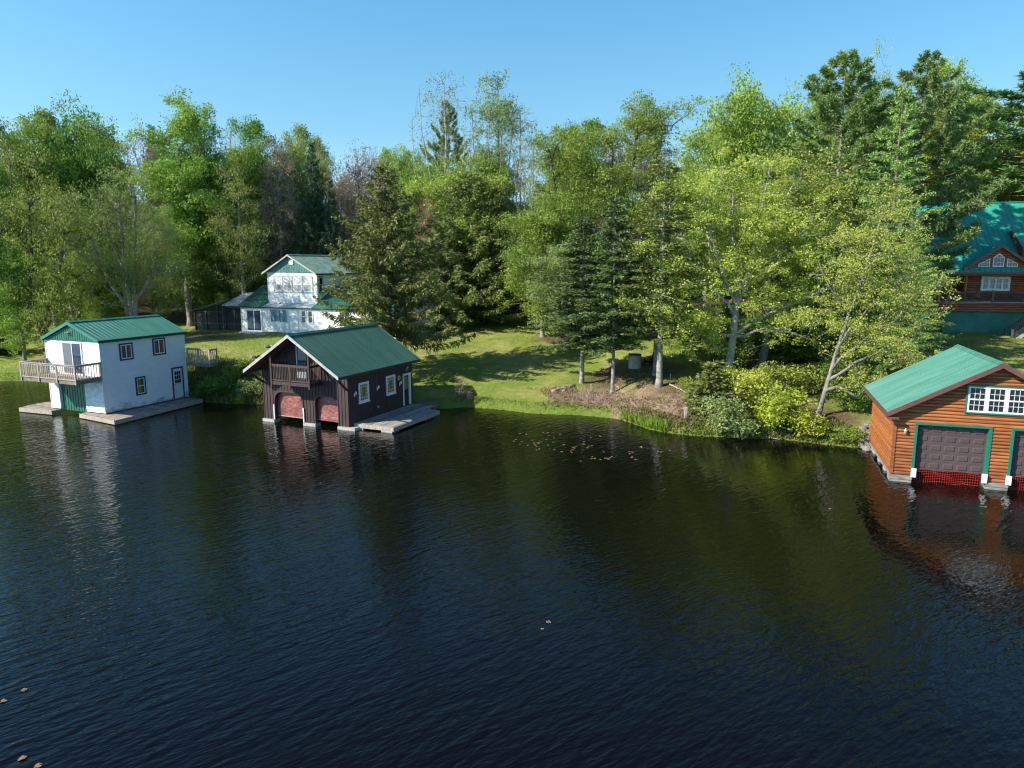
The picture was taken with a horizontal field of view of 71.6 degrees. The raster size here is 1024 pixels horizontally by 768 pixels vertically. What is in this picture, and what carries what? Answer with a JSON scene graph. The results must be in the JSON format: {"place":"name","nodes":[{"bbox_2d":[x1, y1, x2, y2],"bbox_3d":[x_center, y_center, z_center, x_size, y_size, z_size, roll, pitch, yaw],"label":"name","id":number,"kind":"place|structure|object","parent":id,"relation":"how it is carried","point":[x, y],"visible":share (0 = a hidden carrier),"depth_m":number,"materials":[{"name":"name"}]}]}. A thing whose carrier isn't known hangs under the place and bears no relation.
{"place":"outdoors","nodes":[
{"label":"outdoors","id":0,"kind":"place"},
{"bbox_2d":[0,381,1023,767],"bbox_3d":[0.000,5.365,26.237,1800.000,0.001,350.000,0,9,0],"label":"water","id":1,"kind":"structure","parent":0,"point":[212,585],"depth_m":20.77,"materials":[{"name":"blue liquid"}]},
{"bbox_2d":[19,402,60,414],"bbox_3d":[-31.037,1.614,47.724,3.415,0.285,2.243,3,10,20],"label":"floating dock","id":2,"kind":"object","parent":1,"relation":"on","point":[43,408],"visible":0.84,"depth_m":46.92,"materials":[{"name":"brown wood"}]},
{"bbox_2d":[79,397,202,424],"bbox_3d":[-23.944,1.627,47.642,4.146,0.285,7.959,6,11,30],"label":"floating dock","id":3,"kind":"object","parent":1,"relation":"on","point":[124,415],"visible":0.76,"depth_m":45.96,"materials":[{"name":"grey wood"}]},
{"bbox_2d":[19,314,217,413],"bbox_3d":[-26.020,-1.451,47.577,7.411,5.880,9.145,4,10,22],"label":"white boathouse","id":4,"kind":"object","parent":3,"relation":"on","point":[105,365],"visible":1,"depth_m":46.15,"materials":[{"name":"white paint"}]},
{"bbox_2d":[61,341,83,375],"bbox_3d":[-28.053,-1.633,45.321,1.820,2.120,0.070,4,10,22],"label":"sliding door","id":5,"kind":"structure","parent":4,"relation":"in","point":[71,351],"depth_m":45.31,"materials":[{"name":"white glass"}]},
{"bbox_2d":[61,384,87,411],"bbox_3d":[-28.352,0.803,46.093,2.440,1.920,0.045,4,10,22],"label":"boat door","id":6,"kind":"structure","parent":4,"relation":"in","point":[74,398],"depth_m":46.14,"materials":[{"name":"green metal"}]},
{"bbox_2d":[171,366,184,398],"bbox_3d":[-23.498,-0.118,49.982,0.080,2.180,0.960,4,10,22],"label":"entry door","id":7,"kind":"structure","parent":4,"relation":"in","point":[177,372],"depth_m":49.98,"materials":[{"name":"white wood"}]},
{"bbox_2d":[243,323,420,430],"bbox_3d":[-11.217,-0.473,45.811,7.274,6.290,8.990,4,10,23],"label":"brown boathouse","id":8,"kind":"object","parent":1,"relation":"in","point":[347,378],"visible":1,"depth_m":43.21,"materials":[{"name":"brown wood"}]},
{"bbox_2d":[354,400,441,432],"bbox_3d":[-6.659,2.210,45.438,3.120,0.920,8.120,4,10,23],"label":"wooden dock","id":9,"kind":"object","parent":1,"relation":"in","point":[395,420],"visible":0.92,"depth_m":43.86,"materials":[{"name":"grey wood"}]},
{"bbox_2d":[863,344,1023,490],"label":"log boathouse","id":10,"kind":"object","parent":1,"relation":"in","point":[957,408],"visible":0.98,"depth_m":31.30,"materials":[{"name":"orange wood"}]},
{"bbox_2d":[911,422,992,473],"bbox_3d":[19.357,2.963,31.349,2.960,2.460,0.295,3,10,18],"label":"garage door","id":11,"kind":"structure","parent":10,"relation":"in","point":[936,446],"depth_m":31.38,"materials":[{"name":"brown metal"}]},
{"bbox_2d":[964,385,1023,416],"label":"window","id":12,"kind":"structure","parent":10,"relation":"in","point":[980,399],"depth_m":30.37,"materials":[{"name":"white glass"}]},
{"bbox_2d":[1007,428,1023,476],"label":"garage door","id":13,"kind":"structure","parent":10,"relation":"in","point":[1015,466],"depth_m":30.59,"materials":[{"name":"brown metal"}]},
{"bbox_2d":[0,289,1023,447],"bbox_3d":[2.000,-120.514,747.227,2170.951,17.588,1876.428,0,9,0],"label":"ground","id":14,"kind":"structure","parent":0,"point":[179,319],"depth_m":55.91,"materials":[{"name":"green plant"}]},
{"bbox_2d":[0,124,26,270],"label":"leafy tree","id":15,"kind":"object","parent":14,"relation":"on","point":[4,178],"visible":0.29,"depth_m":73.73,"materials":[{"name":"green plant"}]},
{"bbox_2d":[0,114,50,331],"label":"leafy tree","id":16,"kind":"object","parent":14,"relation":"on","point":[17,177],"visible":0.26,"depth_m":74.91,"materials":[{"name":"green plant"}]},
{"bbox_2d":[0,235,69,360],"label":"leafy tree","id":17,"kind":"object","parent":14,"relation":"on","point":[11,310],"visible":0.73,"depth_m":62.40,"materials":[{"name":"green plant"}]},
{"bbox_2d":[0,104,77,324],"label":"leafy tree","id":18,"kind":"object","parent":14,"relation":"on","point":[51,123],"visible":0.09,"depth_m":77.87,"materials":[{"name":"green plant"}]},
{"bbox_2d":[0,137,107,344],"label":"leaning tree","id":19,"kind":"object","parent":14,"relation":"on","point":[39,320],"visible":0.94,"depth_m":61.41,"materials":[{"name":"green plant"}]},
{"bbox_2d":[18,172,113,320],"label":"leafy tree","id":20,"kind":"object","parent":14,"relation":"on","point":[65,201],"visible":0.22,"depth_m":69.07,"materials":[{"name":"green plant"}]},
{"bbox_2d":[8,89,149,286],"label":"leafy tree","id":21,"kind":"object","parent":14,"relation":"on","point":[62,142],"visible":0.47,"depth_m":78.12,"materials":[{"name":"green plant"}]},
{"bbox_2d":[45,247,129,320],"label":"leafy tree","id":22,"kind":"object","parent":14,"relation":"on","point":[92,308],"visible":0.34,"depth_m":69.20,"materials":[{"name":"green plant"}]},
{"bbox_2d":[51,160,193,316],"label":"twin trunk tree","id":23,"kind":"object","parent":14,"relation":"on","point":[126,262],"visible":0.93,"depth_m":65.12,"materials":[{"name":"green plant"}]},
{"bbox_2d":[116,113,164,314],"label":"budding tree","id":24,"kind":"object","parent":14,"relation":"on","point":[147,151],"visible":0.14,"depth_m":86.20,"materials":[{"name":"green plant"}]},
{"bbox_2d":[112,188,199,319],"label":"leafy tree","id":25,"kind":"object","parent":14,"relation":"on","point":[158,297],"visible":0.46,"depth_m":70.98,"materials":[{"name":"green plant"}]},
{"bbox_2d":[108,85,236,326],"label":"leafy tree","id":26,"kind":"object","parent":14,"relation":"on","point":[190,127],"visible":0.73,"depth_m":75.95,"materials":[{"name":"green plant"}]},
{"bbox_2d":[131,266,228,308],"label":"forest thicket","id":27,"kind":"object","parent":14,"relation":"on","point":[195,301],"visible":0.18,"depth_m":94.56,"materials":[{"name":"green plant"}]},
{"bbox_2d":[142,129,260,309],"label":"leafy tree","id":28,"kind":"object","parent":14,"relation":"on","point":[212,177],"visible":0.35,"depth_m":79.27,"materials":[{"name":"green plant"}]},
{"bbox_2d":[193,375,236,393],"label":"leafy shrub","id":29,"kind":"object","parent":14,"relation":"on","point":[214,383],"visible":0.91,"depth_m":50.76,"materials":[{"name":"green plant"}]},
{"bbox_2d":[186,351,263,404],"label":"bank weeds","id":30,"kind":"object","parent":14,"relation":"on","point":[218,397],"visible":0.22,"depth_m":52.13,"materials":[{"name":"green plant"}]},
{"bbox_2d":[188,219,272,315],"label":"leafy tree","id":31,"kind":"object","parent":14,"relation":"on","point":[223,292],"visible":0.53,"depth_m":78.94,"materials":[{"name":"green plant"}]},
{"bbox_2d":[204,158,282,296],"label":"budding tree","id":32,"kind":"object","parent":14,"relation":"on","point":[244,238],"visible":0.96,"depth_m":76.01,"materials":[{"name":"green plant"}]},
{"bbox_2d":[233,376,262,398],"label":"leafy shrub","id":33,"kind":"object","parent":14,"relation":"on","point":[257,383],"visible":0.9,"depth_m":50.32,"materials":[{"name":"green plant"}]},
{"bbox_2d":[215,114,286,283],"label":"leafy tree","id":34,"kind":"object","parent":14,"relation":"on","point":[249,130],"visible":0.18,"depth_m":85.02,"materials":[{"name":"green plant"}]},
{"bbox_2d":[219,143,296,290],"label":"forest tree","id":35,"kind":"object","parent":14,"relation":"on","point":[249,181],"visible":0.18,"depth_m":85.24,"materials":[{"name":"green plant"}]},
{"bbox_2d":[252,133,310,284],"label":"budding tree","id":36,"kind":"object","parent":14,"relation":"on","point":[277,211],"visible":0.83,"depth_m":81.44,"materials":[{"name":"plant"}]},
{"bbox_2d":[265,122,323,255],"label":"leafy tree","id":37,"kind":"object","parent":14,"relation":"on","point":[300,132],"visible":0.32,"depth_m":88.06,"materials":[{"name":"green plant"}]},
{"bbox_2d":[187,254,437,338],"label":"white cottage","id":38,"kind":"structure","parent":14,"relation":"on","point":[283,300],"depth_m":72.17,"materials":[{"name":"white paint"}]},
{"bbox_2d":[245,309,262,331],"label":"sliding door","id":39,"kind":"structure","parent":38,"relation":"in","point":[254,322],"depth_m":73.27,"materials":[{"name":"white glass"}]},
{"bbox_2d":[293,141,333,254],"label":"spruce tree","id":40,"kind":"object","parent":14,"relation":"on","point":[309,219],"visible":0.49,"depth_m":81.41,"materials":[{"name":"green plant"}]},
{"bbox_2d":[298,133,338,254],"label":"leafy tree","id":41,"kind":"object","parent":14,"relation":"on","point":[325,173],"visible":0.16,"depth_m":92.83,"materials":[{"name":"green plant"}]},
{"bbox_2d":[316,179,346,254],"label":"spruce tree","id":42,"kind":"object","parent":14,"relation":"on","point":[333,232],"visible":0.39,"depth_m":79.82,"materials":[{"name":"green plant"}]},
{"bbox_2d":[321,154,364,255],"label":"budding tree","id":43,"kind":"object","parent":14,"relation":"on","point":[346,193],"visible":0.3,"depth_m":84.44,"materials":[{"name":"brown plant"}]},
{"bbox_2d":[339,137,379,246],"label":"budding tree","id":44,"kind":"object","parent":14,"relation":"on","point":[357,171],"visible":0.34,"depth_m":91.71,"materials":[{"name":"brown plant"}]},
{"bbox_2d":[320,180,398,276],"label":"forest tree","id":45,"kind":"object","parent":14,"relation":"on","point":[352,212],"visible":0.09,"depth_m":84.29,"materials":[{"name":"green plant"}]},
{"bbox_2d":[371,140,415,275],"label":"leafy tree","id":46,"kind":"object","parent":14,"relation":"on","point":[388,153],"visible":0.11,"depth_m":98.31,"materials":[{"name":"green plant"}]},
{"bbox_2d":[312,161,478,353],"bbox_3d":[-9.156,-8.761,54.681,11.862,16.171,12.887,-4,10,-23],"label":"spruce tree","id":47,"kind":"object","parent":14,"relation":"on","point":[373,301],"visible":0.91,"depth_m":53.15,"materials":[{"name":"green plant"}]},
{"bbox_2d":[394,145,431,280],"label":"leafy tree","id":48,"kind":"object","parent":14,"relation":"on","point":[407,157],"visible":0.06,"depth_m":98.46,"materials":[{"name":"green plant"}]},
{"bbox_2d":[389,159,452,282],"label":"leafy tree","id":49,"kind":"object","parent":14,"relation":"on","point":[409,180],"visible":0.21,"depth_m":80.94,"materials":[{"name":"green plant"}]},
{"bbox_2d":[0,372,858,447],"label":"shore grass","id":50,"kind":"structure","parent":14,"relation":"on","point":[541,406],"depth_m":47.76,"materials":[{"name":"green plant"}]},
{"bbox_2d":[419,99,467,207],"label":"pine tree","id":51,"kind":"object","parent":14,"relation":"on","point":[440,141],"visible":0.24,"depth_m":91.48,"materials":[{"name":"green plant"}]},
{"bbox_2d":[407,219,480,329],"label":"spruce tree","id":52,"kind":"object","parent":14,"relation":"on","point":[443,280],"visible":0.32,"depth_m":73.72,"materials":[{"name":"green plant"}]},
{"bbox_2d":[408,70,480,212],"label":"bare tree","id":53,"kind":"object","parent":14,"relation":"on","point":[443,131],"visible":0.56,"depth_m":81.84,"materials":[{"name":"brown plant"}]},
{"bbox_2d":[411,151,520,321],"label":"leafy tree","id":54,"kind":"object","parent":14,"relation":"on","point":[499,181],"visible":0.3,"depth_m":76.12,"materials":[{"name":"green plant"}]},
{"bbox_2d":[404,170,537,332],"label":"spruce tree","id":55,"kind":"object","parent":14,"relation":"on","point":[480,253],"visible":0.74,"depth_m":73.48,"materials":[{"name":"green plant"}]},
{"bbox_2d":[460,68,538,319],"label":"poplar tree","id":56,"kind":"object","parent":14,"relation":"on","point":[488,114],"visible":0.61,"depth_m":77.47,"materials":[{"name":"green plant"}]},
{"bbox_2d":[496,102,542,319],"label":"bare tree","id":57,"kind":"object","parent":14,"relation":"on","point":[520,152],"visible":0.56,"depth_m":76.69,"materials":[{"name":"green plant"}]},
{"bbox_2d":[510,136,552,323],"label":"bare tree","id":58,"kind":"object","parent":14,"relation":"on","point":[515,197],"visible":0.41,"depth_m":75.22,"materials":[{"name":"green plant"}]},
{"bbox_2d":[481,192,589,336],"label":"leafy tree","id":59,"kind":"object","parent":14,"relation":"on","point":[532,225],"visible":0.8,"depth_m":65.95,"materials":[{"name":"green plant"}]},
{"bbox_2d":[515,239,628,350],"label":"leafy tree","id":60,"kind":"object","parent":14,"relation":"on","point":[547,264],"visible":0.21,"depth_m":61.23,"materials":[{"name":"green plant"}]},
{"bbox_2d":[517,216,634,383],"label":"fir tree","id":61,"kind":"object","parent":14,"relation":"on","point":[564,323],"visible":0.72,"depth_m":50.29,"materials":[{"name":"green plant"}]},
{"bbox_2d":[540,117,613,241],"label":"forest tree","id":62,"kind":"object","parent":14,"relation":"on","point":[591,123],"visible":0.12,"depth_m":93.16,"materials":[{"name":"green plant"}]},
{"bbox_2d":[568,193,657,392],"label":"fir tree","id":63,"kind":"object","parent":14,"relation":"on","point":[602,342],"visible":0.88,"depth_m":47.71,"materials":[{"name":"green plant"}]},
{"bbox_2d":[517,89,714,301],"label":"leafy tree","id":64,"kind":"object","parent":14,"relation":"on","point":[640,125],"visible":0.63,"depth_m":68.14,"materials":[{"name":"green plant"}]},
{"bbox_2d":[582,129,651,292],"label":"forest tree","id":65,"kind":"object","parent":14,"relation":"on","point":[630,237],"visible":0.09,"depth_m":80.83,"materials":[{"name":"green plant"}]},
{"bbox_2d":[540,383,729,426],"bbox_3d":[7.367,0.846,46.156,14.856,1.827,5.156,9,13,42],"label":"brush","id":66,"kind":"object","parent":14,"relation":"on","point":[672,398],"visible":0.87,"depth_m":46.59,"materials":[{"name":"plant"}]},
{"bbox_2d":[618,409,667,429],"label":"reeds","id":67,"kind":"object","parent":14,"relation":"on","point":[651,421],"visible":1,"depth_m":42.65,"materials":[{"name":"green plant"}]},
{"bbox_2d":[629,193,690,375],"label":"spruce tree","id":68,"kind":"object","parent":14,"relation":"on","point":[655,344],"visible":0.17,"depth_m":49.33,"materials":[{"name":"green plant"}]},
{"bbox_2d":[610,155,722,387],"bbox_3d":[9.957,-7.246,46.922,7.477,15.098,7.178,-8,13,-41],"label":"spruce tree","id":69,"kind":"object","parent":14,"relation":"on","point":[652,229],"visible":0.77,"depth_m":46.03,"materials":[{"name":"green plant"}]},
{"bbox_2d":[667,131,751,321],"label":"leafy tree","id":70,"kind":"object","parent":14,"relation":"on","point":[701,144],"visible":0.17,"depth_m":63.33,"materials":[{"name":"green plant"}]},
{"bbox_2d":[681,359,747,412],"bbox_3d":[11.984,0.135,42.025,4.050,3.179,3.991,0,9,0],"label":"shrub","id":71,"kind":"object","parent":14,"relation":"on","point":[720,388],"visible":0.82,"depth_m":41.74,"materials":[{"name":"green plant"}]},
{"bbox_2d":[673,324,758,365],"bbox_3d":[14.574,-2.785,51.684,6.310,3.301,6.031,-3,10,-17],"label":"leafy shrub","id":72,"kind":"object","parent":14,"relation":"on","point":[740,343],"visible":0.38,"depth_m":51.09,"materials":[{"name":"green plant"}]},
{"bbox_2d":[691,394,750,434],"bbox_3d":[11.943,1.699,40.392,3.020,2.373,3.160,-3,10,-20],"label":"willow shrub","id":73,"kind":"object","parent":14,"relation":"on","point":[730,420],"visible":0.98,"depth_m":39.80,"materials":[{"name":"green plant"}]},
{"bbox_2d":[720,416,761,439],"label":"willow shrub","id":74,"kind":"object","parent":14,"relation":"on","point":[749,425],"visible":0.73,"depth_m":39.58,"materials":[{"name":"green plant"}]},
{"bbox_2d":[609,146,874,371],"bbox_3d":[15.294,-7.976,47.389,17.830,15.464,11.655,0,9,0],"label":"maple tree","id":75,"kind":"object","parent":14,"relation":"on","point":[752,219],"visible":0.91,"depth_m":45.84,"materials":[{"name":"green plant"}]},
{"bbox_2d":[618,398,866,446],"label":"bank weeds","id":76,"kind":"object","parent":14,"relation":"on","point":[833,423],"visible":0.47,"depth_m":40.88,"materials":[{"name":"green plant"}]},
{"bbox_2d":[671,62,832,315],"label":"leafy tree","id":77,"kind":"object","parent":14,"relation":"on","point":[748,134],"visible":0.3,"depth_m":74.78,"materials":[{"name":"green plant"}]},
{"bbox_2d":[727,368,779,405],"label":"leafy shrub","id":78,"kind":"object","parent":14,"relation":"on","point":[752,382],"visible":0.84,"depth_m":41.30,"materials":[{"name":"green plant"}]},
{"bbox_2d":[712,316,803,359],"bbox_3d":[19.072,-3.766,56.162,7.772,3.714,7.429,0,9,0],"label":"leafy shrub","id":79,"kind":"object","parent":14,"relation":"on","point":[742,323],"visible":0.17,"depth_m":55.00,"materials":[{"name":"green plant"}]},
{"bbox_2d":[747,360,814,395],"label":"leafy shrub","id":80,"kind":"object","parent":14,"relation":"on","point":[782,372],"visible":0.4,"depth_m":44.39,"materials":[{"name":"green plant"}]},
{"bbox_2d":[750,384,817,429],"bbox_3d":[15.440,1.360,40.053,3.754,2.682,3.589,-1,9,-5],"label":"leafy shrub","id":81,"kind":"object","parent":14,"relation":"on","point":[774,415],"visible":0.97,"depth_m":39.72,"materials":[{"name":"green plant"}]},
{"bbox_2d":[744,320,832,362],"bbox_3d":[20.941,-3.235,53.513,7.113,3.506,8.735,7,12,35],"label":"leafy shrub","id":82,"kind":"object","parent":14,"relation":"on","point":[801,351],"visible":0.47,"depth_m":52.92,"materials":[{"name":"green plant"}]},
{"bbox_2d":[700,136,881,369],"bbox_3d":[20.299,-9.185,51.469,13.360,16.508,10.858,-2,10,-11],"label":"maple tree","id":83,"kind":"object","parent":14,"relation":"on","point":[812,178],"visible":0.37,"depth_m":50.00,"materials":[{"name":"green plant"}]},
{"bbox_2d":[729,180,870,328],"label":"leafy tree","id":84,"kind":"object","parent":14,"relation":"on","point":[846,207],"visible":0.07,"depth_m":55.42,"materials":[{"name":"green plant"}]},
{"bbox_2d":[782,407,832,437],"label":"leafy shrub","id":85,"kind":"object","parent":14,"relation":"on","point":[817,430],"visible":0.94,"depth_m":38.99,"materials":[{"name":"green plant"}]},
{"bbox_2d":[776,362,839,393],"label":"leafy shrub","id":86,"kind":"object","parent":14,"relation":"on","point":[808,388],"visible":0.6,"depth_m":46.21,"materials":[{"name":"green plant"}]},
{"bbox_2d":[801,326,865,364],"bbox_3d":[23.690,-2.766,51.926,5.234,3.508,5.003,-4,10,-22],"label":"leafy shrub","id":87,"kind":"object","parent":14,"relation":"on","point":[831,338],"visible":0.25,"depth_m":51.08,"materials":[{"name":"green plant"}]},
{"bbox_2d":[755,48,918,306],"bbox_3d":[26.356,-15.048,58.349,12.912,23.827,12.364,-3,10,-17],"label":"pine tree","id":88,"kind":"object","parent":14,"relation":"on","point":[826,121],"visible":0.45,"depth_m":55.82,"materials":[{"name":"green plant"}]},
{"bbox_2d":[808,352,871,390],"bbox_3d":[21.428,-0.712,46.319,4.134,2.682,3.952,0,9,2],"label":"leafy shrub","id":89,"kind":"object","parent":14,"relation":"on","point":[824,371],"visible":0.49,"depth_m":46.01,"materials":[{"name":"green plant"}]},
{"bbox_2d":[822,380,871,411],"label":"leafy shrub","id":90,"kind":"object","parent":14,"relation":"on","point":[850,401],"visible":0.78,"depth_m":42.10,"materials":[{"name":"green plant"}]},
{"bbox_2d":[800,208,898,355],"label":"leafy tree","id":91,"kind":"object","parent":14,"relation":"on","point":[875,296],"visible":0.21,"depth_m":50.50,"materials":[{"name":"green plant"}]},
{"bbox_2d":[841,35,892,245],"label":"leafy tree","id":92,"kind":"object","parent":14,"relation":"on","point":[860,94],"visible":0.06,"depth_m":70.07,"materials":[{"name":"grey plant"}]},
{"bbox_2d":[791,183,961,416],"bbox_3d":[20.797,-4.661,41.151,9.060,13.572,6.390,0,9,0],"label":"ash tree","id":93,"kind":"object","parent":14,"relation":"on","point":[855,325],"visible":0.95,"depth_m":40.67,"materials":[{"name":"green plant"}]},
{"bbox_2d":[814,79,960,349],"bbox_3d":[26.961,-10.912,50.435,9.401,20.028,9.293,-5,11,-28],"label":"larch tree","id":94,"kind":"object","parent":14,"relation":"on","point":[899,168],"visible":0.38,"depth_m":49.04,"materials":[{"name":"green plant"}]},
{"bbox_2d":[863,221,951,371],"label":"larch tree","id":95,"kind":"object","parent":14,"relation":"on","point":[895,365],"visible":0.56,"depth_m":46.43,"materials":[{"name":"green plant"}]},
{"bbox_2d":[819,49,1012,307],"bbox_3d":[33.464,-16.043,61.450,15.165,24.317,14.586,3,10,15],"label":"pine tree","id":96,"kind":"object","parent":14,"relation":"on","point":[950,154],"visible":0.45,"depth_m":58.41,"materials":[{"name":"green plant"}]},
{"bbox_2d":[895,55,1003,300],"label":"leafy tree","id":97,"kind":"object","parent":14,"relation":"on","point":[945,70],"visible":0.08,"depth_m":80.34,"materials":[{"name":"green plant"}]},
{"bbox_2d":[893,201,1023,338],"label":"log cabin","id":98,"kind":"object","parent":14,"relation":"on","point":[990,269],"visible":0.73,"depth_m":65.52,"materials":[{"name":"brown wood"}]},
{"bbox_2d":[980,277,1010,290],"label":"window","id":99,"kind":"structure","parent":98,"relation":"in","point":[987,283],"depth_m":65.92,"materials":[{"name":"white glass"}]},
{"bbox_2d":[907,65,1023,202],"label":"pine tree","id":100,"kind":"object","parent":14,"relation":"on","point":[1011,110],"visible":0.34,"depth_m":73.88,"materials":[{"name":"green plant"}]},
{"bbox_2d":[935,124,1023,202],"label":"leafy tree","id":101,"kind":"object","parent":14,"relation":"on","point":[997,139],"visible":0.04,"depth_m":82.72,"materials":[{"name":"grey plant"}]},
{"bbox_2d":[0,0,1023,238],"label":"sky","id":102,"kind":"structure","parent":0,"point":[343,70],"materials":[{"name":"blue"}]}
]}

